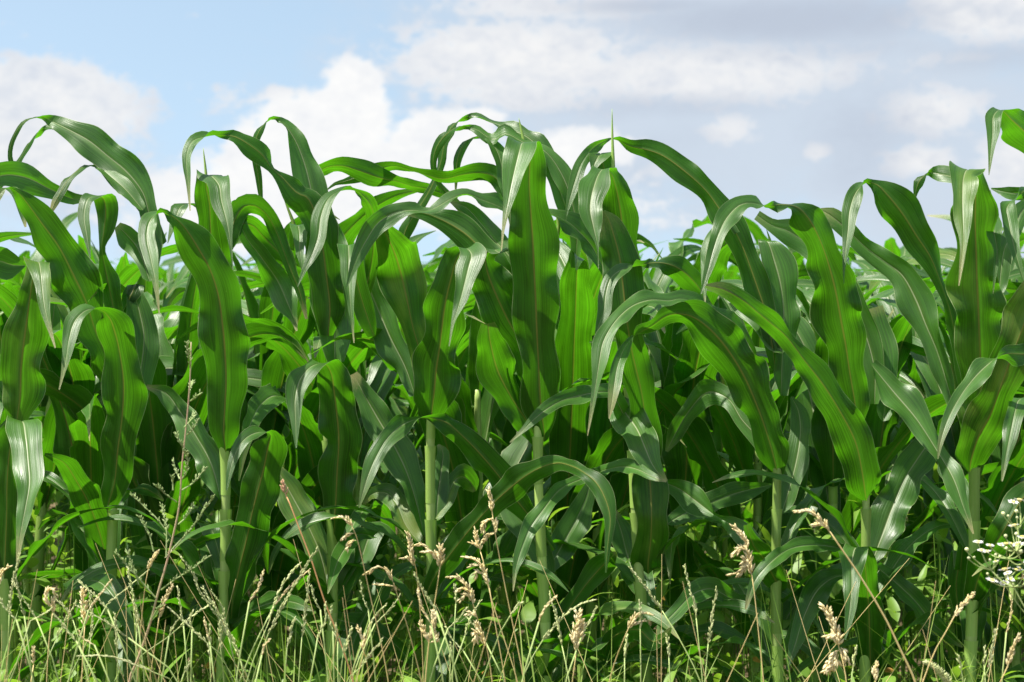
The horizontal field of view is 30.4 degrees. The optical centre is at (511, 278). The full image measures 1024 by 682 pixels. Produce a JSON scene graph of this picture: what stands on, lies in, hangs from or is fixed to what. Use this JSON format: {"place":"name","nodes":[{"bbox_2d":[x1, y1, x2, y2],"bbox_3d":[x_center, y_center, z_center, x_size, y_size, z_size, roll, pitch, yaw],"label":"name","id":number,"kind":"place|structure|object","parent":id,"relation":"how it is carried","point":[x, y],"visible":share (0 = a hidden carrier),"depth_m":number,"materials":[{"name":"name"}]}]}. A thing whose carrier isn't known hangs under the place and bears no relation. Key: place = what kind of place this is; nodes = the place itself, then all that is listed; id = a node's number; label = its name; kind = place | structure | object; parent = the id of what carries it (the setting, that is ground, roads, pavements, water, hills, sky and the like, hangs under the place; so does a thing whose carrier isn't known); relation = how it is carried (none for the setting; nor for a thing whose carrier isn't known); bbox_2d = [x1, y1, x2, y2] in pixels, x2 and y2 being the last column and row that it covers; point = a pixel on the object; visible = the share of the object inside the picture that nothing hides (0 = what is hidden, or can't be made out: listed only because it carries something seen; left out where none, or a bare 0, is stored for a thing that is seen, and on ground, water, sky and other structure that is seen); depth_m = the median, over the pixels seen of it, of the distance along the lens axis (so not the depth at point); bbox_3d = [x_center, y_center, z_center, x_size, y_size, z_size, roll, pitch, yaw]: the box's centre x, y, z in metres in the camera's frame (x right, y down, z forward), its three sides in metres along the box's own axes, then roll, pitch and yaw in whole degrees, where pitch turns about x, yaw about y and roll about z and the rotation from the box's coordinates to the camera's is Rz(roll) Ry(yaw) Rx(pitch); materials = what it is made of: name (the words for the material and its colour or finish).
{"place":"outdoors","nodes":[
{"label":"outdoors","id":0,"kind":"place"},
{"bbox_2d":[399,530,433,681],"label":"dry grass","id":1,"kind":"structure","parent":0,"point":[410,558],"depth_m":2.96,"materials":[{"name":"plant"}]},
{"bbox_2d":[0,0,1023,273],"label":"sky","id":2,"kind":"structure","parent":0,"point":[780,101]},
{"bbox_2d":[19,429,1023,681],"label":"ground","id":3,"kind":"structure","parent":0,"point":[289,651],"depth_m":5.40,"materials":[{"name":"soil"}]},
{"bbox_2d":[7,553,20,678],"bbox_3d":[-0.776,0.734,2.895,0.060,0.632,0.013,0,0,41],"label":"grass spike","id":4,"kind":"object","parent":3,"relation":"on","point":[13,580],"depth_m":2.88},
{"bbox_2d":[0,279,45,674],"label":"corn plant","id":5,"kind":"object","parent":3,"relation":"on","point":[3,321],"visible":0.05,"depth_m":4.61,"materials":[{"name":"green plant"}]},
{"bbox_2d":[2,281,69,639],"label":"corn plant","id":6,"kind":"object","parent":3,"relation":"on","point":[26,569],"visible":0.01,"depth_m":5.39,"materials":[{"name":"green plant"}]},
{"bbox_2d":[0,232,87,350],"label":"corn plant","id":7,"kind":"object","parent":3,"relation":"on","point":[4,236],"visible":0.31,"depth_m":3.95,"materials":[{"name":"green plant"}]},
{"bbox_2d":[12,212,77,296],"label":"corn plant","id":8,"kind":"object","parent":3,"relation":"on","point":[67,221],"visible":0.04,"depth_m":6.28,"materials":[{"name":"green plant"}]},
{"bbox_2d":[43,586,58,681],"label":"dry grass","id":9,"kind":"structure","parent":3,"relation":"on","point":[46,600],"depth_m":2.88,"materials":[{"name":"plant"}]},
{"bbox_2d":[0,284,127,681],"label":"corn plant","id":10,"kind":"object","parent":3,"relation":"on","point":[78,437],"visible":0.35,"depth_m":3.83,"materials":[{"name":"green plant"}]},
{"bbox_2d":[56,475,73,601],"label":"corn plant","id":11,"kind":"object","parent":3,"relation":"on","point":[67,543],"visible":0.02,"depth_m":6.13,"materials":[{"name":"green plant"}]},
{"bbox_2d":[47,235,95,546],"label":"corn plant","id":12,"kind":"object","parent":3,"relation":"on","point":[81,243],"visible":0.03,"depth_m":5.19,"materials":[{"name":"green plant"}]},
{"bbox_2d":[79,586,89,681],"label":"dry grass","id":13,"kind":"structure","parent":3,"relation":"on","point":[83,613],"depth_m":2.92,"materials":[{"name":"plant"}]},
{"bbox_2d":[68,578,112,681],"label":"grass spike","id":14,"kind":"object","parent":3,"relation":"on","point":[103,590],"depth_m":2.72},
{"bbox_2d":[0,161,213,681],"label":"corn plant","id":15,"kind":"object","parent":3,"relation":"on","point":[27,331],"visible":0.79,"depth_m":3.46,"materials":[{"name":"green plant"}]},
{"bbox_2d":[78,580,135,681],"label":"grass spike","id":16,"kind":"object","parent":3,"relation":"on","point":[86,587],"depth_m":2.84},
{"bbox_2d":[67,569,149,681],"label":"grass spike","id":17,"kind":"object","parent":3,"relation":"on","point":[110,600],"depth_m":3.08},
{"bbox_2d":[77,654,171,681],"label":"grass spike","id":18,"kind":"object","parent":3,"relation":"on","point":[142,667],"depth_m":2.76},
{"bbox_2d":[75,605,177,681],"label":"grass spike","id":19,"kind":"object","parent":3,"relation":"on","point":[78,606],"depth_m":2.83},
{"bbox_2d":[126,566,137,681],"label":"grass spike","id":20,"kind":"object","parent":3,"relation":"on","point":[133,595],"depth_m":2.93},
{"bbox_2d":[0,115,265,681],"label":"corn plant","id":21,"kind":"object","parent":3,"relation":"on","point":[117,341],"visible":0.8,"depth_m":3.52,"materials":[{"name":"green plant"}]},
{"bbox_2d":[137,549,159,681],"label":"dry grass","id":22,"kind":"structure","parent":3,"relation":"on","point":[154,556],"depth_m":2.94,"materials":[{"name":"plant"}]},
{"bbox_2d":[0,244,303,681],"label":"corn plant","id":23,"kind":"object","parent":3,"relation":"on","point":[129,274],"visible":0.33,"depth_m":3.97,"materials":[{"name":"green plant"}]},
{"bbox_2d":[61,241,248,577],"bbox_3d":[-1.007,0.475,4.700,0.540,1.151,1.191,0,0,-24],"label":"corn plant","id":24,"kind":"object","parent":3,"relation":"on","point":[170,333],"visible":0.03,"depth_m":4.55,"materials":[{"name":"green plant"}]},
{"bbox_2d":[149,583,173,681],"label":"dry grass","id":25,"kind":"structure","parent":3,"relation":"on","point":[164,599],"depth_m":2.88,"materials":[{"name":"plant"}]},
{"bbox_2d":[115,340,214,681],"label":"tall weed","id":26,"kind":"object","parent":3,"relation":"on","point":[186,453],"visible":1,"depth_m":2.90,"materials":[{"name":"plant"}]},
{"bbox_2d":[157,252,178,307],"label":"corn plant","id":27,"kind":"object","parent":3,"relation":"on","point":[168,276],"visible":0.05,"depth_m":7.74,"materials":[{"name":"green plant"}]},
{"bbox_2d":[0,232,375,681],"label":"corn plant","id":28,"kind":"object","parent":3,"relation":"on","point":[172,320],"visible":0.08,"depth_m":4.66,"materials":[{"name":"green plant"}]},
{"bbox_2d":[60,149,316,681],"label":"corn plant","id":29,"kind":"object","parent":3,"relation":"on","point":[206,244],"visible":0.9,"depth_m":3.47,"materials":[{"name":"green plant"}]},
{"bbox_2d":[0,237,377,680],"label":"corn plant","id":30,"kind":"object","parent":3,"relation":"on","point":[75,399],"visible":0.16,"depth_m":3.95,"materials":[{"name":"green plant"}]},
{"bbox_2d":[88,283,308,681],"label":"corn plant","id":31,"kind":"object","parent":3,"relation":"on","point":[158,447],"visible":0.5,"depth_m":3.89,"materials":[{"name":"green plant"}]},
{"bbox_2d":[178,553,249,681],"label":"grass spike","id":32,"kind":"object","parent":3,"relation":"on","point":[205,599],"depth_m":2.90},
{"bbox_2d":[198,295,243,681],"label":"corn plant","id":33,"kind":"object","parent":3,"relation":"on","point":[234,500],"visible":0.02,"depth_m":4.66,"materials":[{"name":"green plant"}]},
{"bbox_2d":[201,586,244,681],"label":"grass spike","id":34,"kind":"object","parent":3,"relation":"on","point":[226,626],"depth_m":2.89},
{"bbox_2d":[235,570,263,681],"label":"grass spike","id":35,"kind":"object","parent":3,"relation":"on","point":[256,591],"depth_m":2.81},
{"bbox_2d":[246,562,301,681],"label":"grass spike","id":36,"kind":"object","parent":3,"relation":"on","point":[283,582],"depth_m":2.88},
{"bbox_2d":[239,568,310,681],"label":"grass spike","id":37,"kind":"object","parent":3,"relation":"on","point":[285,591],"depth_m":2.94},
{"bbox_2d":[252,546,318,681],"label":"grass spike","id":38,"kind":"object","parent":3,"relation":"on","point":[289,594],"depth_m":2.85,"materials":[{"name":"plant"}]},
{"bbox_2d":[298,572,310,681],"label":"grass spike","id":39,"kind":"object","parent":3,"relation":"on","point":[306,606],"depth_m":2.93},
{"bbox_2d":[253,321,369,675],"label":"corn plant","id":40,"kind":"object","parent":3,"relation":"on","point":[307,346],"visible":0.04,"depth_m":4.65,"materials":[{"name":"green plant"}]},
{"bbox_2d":[165,116,457,681],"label":"corn plant","id":41,"kind":"object","parent":3,"relation":"on","point":[309,198],"visible":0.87,"depth_m":3.53,"materials":[{"name":"green plant"}]},
{"bbox_2d":[280,479,352,681],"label":"dry grass","id":42,"kind":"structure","parent":3,"relation":"on","point":[283,487],"depth_m":2.91,"materials":[{"name":"plant"}]},
{"bbox_2d":[166,189,485,681],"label":"corn plant","id":43,"kind":"object","parent":3,"relation":"on","point":[266,361],"visible":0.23,"depth_m":4.00,"materials":[{"name":"green plant"}]},
{"bbox_2d":[245,270,408,641],"bbox_3d":[-0.620,0.481,5.329,0.464,1.138,1.204,0,0,-39],"label":"corn plant","id":44,"kind":"object","parent":3,"relation":"on","point":[400,402],"visible":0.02,"depth_m":5.21,"materials":[{"name":"green plant"}]},
{"bbox_2d":[95,271,559,681],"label":"corn plant","id":45,"kind":"object","parent":3,"relation":"on","point":[381,378],"visible":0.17,"depth_m":4.01,"materials":[{"name":"green plant"}]},
{"bbox_2d":[238,230,435,649],"bbox_3d":[-0.286,0.470,3.936,0.421,1.161,1.112,0,0,2],"label":"corn plant","id":46,"kind":"object","parent":3,"relation":"on","point":[264,401],"visible":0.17,"depth_m":3.85,"materials":[{"name":"green plant"}]},
{"bbox_2d":[194,238,503,673],"bbox_3d":[-0.346,0.467,4.862,1.203,1.170,0.467,0,0,32],"label":"corn plant","id":47,"kind":"object","parent":3,"relation":"on","point":[469,304],"visible":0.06,"depth_m":4.78,"materials":[{"name":"green plant"}]},
{"bbox_2d":[330,515,388,681],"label":"dry grass","id":48,"kind":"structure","parent":3,"relation":"on","point":[350,542],"depth_m":2.88,"materials":[{"name":"plant"}]},
{"bbox_2d":[353,242,419,627],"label":"corn plant","id":49,"kind":"object","parent":3,"relation":"on","point":[380,475],"visible":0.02,"depth_m":5.42,"materials":[{"name":"green plant"}]},
{"bbox_2d":[363,565,421,681],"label":"dry grass","id":50,"kind":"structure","parent":3,"relation":"on","point":[388,572],"depth_m":2.92,"materials":[{"name":"plant"}]},
{"bbox_2d":[260,220,561,681],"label":"corn plant","id":51,"kind":"object","parent":3,"relation":"on","point":[479,397],"visible":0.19,"depth_m":3.91,"materials":[{"name":"green plant"}]},
{"bbox_2d":[242,226,615,681],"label":"corn plant","id":52,"kind":"object","parent":3,"relation":"on","point":[432,321],"visible":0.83,"depth_m":3.49,"materials":[{"name":"green plant"}]},
{"bbox_2d":[417,588,443,681],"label":"grass spike","id":53,"kind":"object","parent":3,"relation":"on","point":[420,600],"depth_m":2.72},
{"bbox_2d":[418,543,444,681],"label":"dry grass","id":54,"kind":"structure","parent":3,"relation":"on","point":[440,556],"depth_m":2.83,"materials":[{"name":"plant"}]},
{"bbox_2d":[413,572,457,681],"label":"grass spike","id":55,"kind":"object","parent":3,"relation":"on","point":[426,596],"depth_m":2.73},
{"bbox_2d":[366,313,529,661],"bbox_3d":[-0.272,0.494,4.815,1.204,1.114,0.233,0,0,40],"label":"corn plant","id":56,"kind":"object","parent":3,"relation":"on","point":[462,356],"visible":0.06,"depth_m":4.74,"materials":[{"name":"green plant"}]},
{"bbox_2d":[392,312,504,641],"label":"corn plant","id":57,"kind":"object","parent":3,"relation":"on","point":[403,410],"depth_m":5.40,"materials":[{"name":"green plant"}]},
{"bbox_2d":[370,354,549,674],"bbox_3d":[-0.034,0.545,4.787,0.330,1.010,1.067,0,0,-37],"label":"corn plant","id":58,"kind":"object","parent":3,"relation":"on","point":[503,429],"visible":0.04,"depth_m":4.75,"materials":[{"name":"green plant"}]},
{"bbox_2d":[445,573,492,681],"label":"dry grass","id":59,"kind":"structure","parent":3,"relation":"on","point":[476,623],"depth_m":2.86,"materials":[{"name":"plant"}]},
{"bbox_2d":[460,556,505,681],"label":"dry grass","id":60,"kind":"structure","parent":3,"relation":"on","point":[482,568],"depth_m":2.96,"materials":[{"name":"plant"}]},
{"bbox_2d":[468,526,517,681],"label":"dry grass","id":61,"kind":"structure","parent":3,"relation":"on","point":[476,544],"depth_m":3.02,"materials":[{"name":"plant"}]},
{"bbox_2d":[480,486,524,681],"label":"dry grass","id":62,"kind":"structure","parent":3,"relation":"on","point":[483,523],"depth_m":2.93,"materials":[{"name":"plant"}]},
{"bbox_2d":[0,539,1009,681],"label":"dry straw","id":63,"kind":"object","parent":3,"relation":"on","point":[808,677],"visible":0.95,"depth_m":3.07,"materials":[{"name":"plant"}]},
{"bbox_2d":[0,552,1020,681],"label":"grass","id":64,"kind":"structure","parent":3,"relation":"on","point":[284,659],"depth_m":3.26,"materials":[{"name":"plant"}]},
{"bbox_2d":[0,444,1023,681],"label":"ground weeds","id":65,"kind":"object","parent":3,"relation":"on","point":[893,607],"visible":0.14,"depth_m":3.94,"materials":[{"name":"green plant"}]},
{"bbox_2d":[328,112,711,681],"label":"corn plant","id":66,"kind":"object","parent":3,"relation":"on","point":[515,289],"visible":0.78,"depth_m":3.50,"materials":[{"name":"green plant"}]},
{"bbox_2d":[413,233,661,681],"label":"corn plant","id":67,"kind":"object","parent":3,"relation":"on","point":[647,242],"visible":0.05,"depth_m":4.68,"materials":[{"name":"green plant"}]},
{"bbox_2d":[522,595,556,681],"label":"grass spike","id":68,"kind":"object","parent":3,"relation":"on","point":[547,605],"depth_m":2.71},
{"bbox_2d":[427,239,685,681],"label":"corn plant","id":69,"kind":"object","parent":3,"relation":"on","point":[579,285],"visible":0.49,"depth_m":3.91,"materials":[{"name":"green plant"}]},
{"bbox_2d":[521,599,596,681],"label":"grass spike","id":70,"kind":"object","parent":3,"relation":"on","point":[546,635],"depth_m":2.90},
{"bbox_2d":[549,591,569,681],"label":"grass spike","id":71,"kind":"object","parent":3,"relation":"on","point":[557,620],"depth_m":2.89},
{"bbox_2d":[569,608,586,681],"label":"dry grass","id":72,"kind":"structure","parent":3,"relation":"on","point":[577,633],"depth_m":2.85,"materials":[{"name":"plant"}]},
{"bbox_2d":[346,114,825,681],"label":"corn plant","id":73,"kind":"object","parent":3,"relation":"on","point":[602,226],"visible":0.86,"depth_m":3.48,"materials":[{"name":"green plant"}]},
{"bbox_2d":[609,610,653,681],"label":"dry grass","id":74,"kind":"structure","parent":3,"relation":"on","point":[633,619],"depth_m":2.85,"materials":[{"name":"plant"}]},
{"bbox_2d":[556,215,740,673],"bbox_3d":[0.215,0.450,4.580,0.814,1.212,1.138,0,3,9],"label":"corn plant","id":75,"kind":"object","parent":3,"relation":"on","point":[658,277],"visible":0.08,"depth_m":4.70,"materials":[{"name":"green plant"}]},
{"bbox_2d":[628,566,700,681],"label":"grass spike","id":76,"kind":"object","parent":3,"relation":"on","point":[649,592],"depth_m":2.93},
{"bbox_2d":[554,241,795,681],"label":"corn plant","id":77,"kind":"object","parent":3,"relation":"on","point":[600,425],"visible":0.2,"depth_m":3.94,"materials":[{"name":"green plant"}]},
{"bbox_2d":[683,564,702,681],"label":"grass spike","id":78,"kind":"object","parent":3,"relation":"on","point":[689,585],"depth_m":2.92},
{"bbox_2d":[704,587,717,681],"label":"grass spike","id":79,"kind":"object","parent":3,"relation":"on","point":[711,618],"depth_m":2.93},
{"bbox_2d":[691,252,738,279],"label":"corn plant","id":80,"kind":"object","parent":3,"relation":"on","point":[728,275],"visible":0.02,"depth_m":8.12,"materials":[{"name":"green plant"}]},
{"bbox_2d":[662,268,810,551],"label":"corn plant","id":81,"kind":"object","parent":3,"relation":"on","point":[802,273],"visible":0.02,"depth_m":5.26,"materials":[{"name":"green plant"}]},
{"bbox_2d":[532,240,951,681],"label":"corn plant","id":82,"kind":"object","parent":3,"relation":"on","point":[668,369],"visible":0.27,"depth_m":3.94,"materials":[{"name":"green plant"}]},
{"bbox_2d":[727,523,763,681],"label":"dry grass","id":83,"kind":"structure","parent":3,"relation":"on","point":[746,563],"depth_m":2.91,"materials":[{"name":"plant"}]},
{"bbox_2d":[565,136,935,681],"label":"corn plant","id":84,"kind":"object","parent":3,"relation":"on","point":[723,342],"visible":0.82,"depth_m":3.50,"materials":[{"name":"green plant"}]},
{"bbox_2d":[559,276,945,681],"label":"corn plant","id":85,"kind":"object","parent":3,"relation":"on","point":[701,450],"visible":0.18,"depth_m":3.92,"materials":[{"name":"green plant"}]},
{"bbox_2d":[743,216,817,570],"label":"corn plant","id":86,"kind":"object","parent":3,"relation":"on","point":[756,231],"visible":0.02,"depth_m":5.38,"materials":[{"name":"green plant"}]},
{"bbox_2d":[699,276,925,681],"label":"corn plant","id":87,"kind":"object","parent":3,"relation":"on","point":[906,378],"visible":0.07,"depth_m":4.71,"materials":[{"name":"green plant"}]},
{"bbox_2d":[818,602,850,681],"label":"dry grass","id":88,"kind":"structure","parent":3,"relation":"on","point":[830,662],"depth_m":2.81,"materials":[{"name":"plant"}]},
{"bbox_2d":[655,276,1023,681],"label":"corn plant","id":89,"kind":"object","parent":3,"relation":"on","point":[880,430],"visible":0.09,"depth_m":4.02,"materials":[{"name":"green plant"}]},
{"bbox_2d":[663,238,1021,681],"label":"corn plant","id":90,"kind":"object","parent":3,"relation":"on","point":[1011,287],"visible":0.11,"depth_m":4.67,"materials":[{"name":"green plant"}]},
{"bbox_2d":[805,272,882,500],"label":"corn plant","id":91,"kind":"object","parent":3,"relation":"on","point":[863,286],"visible":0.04,"depth_m":5.51,"materials":[{"name":"green plant"}]},
{"bbox_2d":[743,320,957,622],"bbox_3d":[0.913,0.567,4.679,1.015,0.968,0.394,0,0,-41],"label":"corn plant","id":92,"kind":"object","parent":3,"relation":"on","point":[915,571],"visible":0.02,"depth_m":4.69,"materials":[{"name":"green plant"}]},
{"bbox_2d":[793,508,915,681],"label":"dry grass","id":93,"kind":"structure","parent":3,"relation":"on","point":[820,522],"depth_m":2.80,"materials":[{"name":"plant"}]},
{"bbox_2d":[700,195,1023,681],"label":"corn plant","id":94,"kind":"object","parent":3,"relation":"on","point":[851,381],"visible":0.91,"depth_m":3.48,"materials":[{"name":"green plant"}]},
{"bbox_2d":[717,256,1023,681],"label":"corn plant","id":95,"kind":"object","parent":3,"relation":"on","point":[822,450],"visible":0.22,"depth_m":3.97,"materials":[{"name":"green plant"}]},
{"bbox_2d":[852,260,948,681],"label":"corn plant","id":96,"kind":"object","parent":3,"relation":"on","point":[916,511],"visible":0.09,"depth_m":4.73,"materials":[{"name":"green plant"}]},
{"bbox_2d":[883,237,920,563],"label":"corn plant","id":97,"kind":"object","parent":3,"relation":"on","point":[890,244],"visible":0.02,"depth_m":5.90,"materials":[{"name":"green plant"}]},
{"bbox_2d":[797,246,1023,606],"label":"corn plant","id":98,"kind":"object","parent":3,"relation":"on","point":[804,283],"visible":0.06,"depth_m":4.67,"materials":[{"name":"green plant"}]},
{"bbox_2d":[821,161,1023,681],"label":"corn plant","id":99,"kind":"object","parent":3,"relation":"on","point":[971,291],"visible":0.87,"depth_m":3.47,"materials":[{"name":"green plant"}]},
{"bbox_2d":[837,232,1023,578],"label":"corn plant","id":100,"kind":"object","parent":3,"relation":"on","point":[852,252],"visible":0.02,"depth_m":5.45,"materials":[{"name":"green plant"}]},
{"bbox_2d":[922,659,951,681],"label":"foxtail grass","id":101,"kind":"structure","parent":3,"relation":"on","point":[942,675],"depth_m":2.80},
{"bbox_2d":[856,275,1023,672],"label":"corn plant","id":102,"kind":"object","parent":3,"relation":"on","point":[995,455],"visible":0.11,"depth_m":4.04,"materials":[{"name":"green plant"}]},
{"bbox_2d":[922,592,974,681],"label":"dry grass","id":103,"kind":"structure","parent":3,"relation":"on","point":[965,602],"depth_m":2.69,"materials":[{"name":"plant"}]},
{"bbox_2d":[890,292,1023,679],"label":"corn plant","id":104,"kind":"object","parent":3,"relation":"on","point":[995,490],"visible":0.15,"depth_m":3.99,"materials":[{"name":"green plant"}]},
{"bbox_2d":[906,257,1023,603],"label":"corn plant","id":105,"kind":"object","parent":3,"relation":"on","point":[949,263],"visible":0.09,"depth_m":4.10,"materials":[{"name":"green plant"}]},
{"bbox_2d":[937,107,1023,681],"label":"corn plant","id":106,"kind":"object","parent":3,"relation":"on","point":[1009,123],"visible":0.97,"depth_m":3.33,"materials":[{"name":"green plant"}]},
{"bbox_2d":[965,498,1023,611],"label":"wildflower","id":107,"kind":"object","parent":3,"relation":"on","point":[1018,545],"visible":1,"depth_m":2.75,"materials":[{"name":"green plant"}]},
{"bbox_2d":[1000,632,1021,681],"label":"dry grass","id":108,"kind":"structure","parent":3,"relation":"on","point":[1012,652],"depth_m":2.68,"materials":[{"name":"plant"}]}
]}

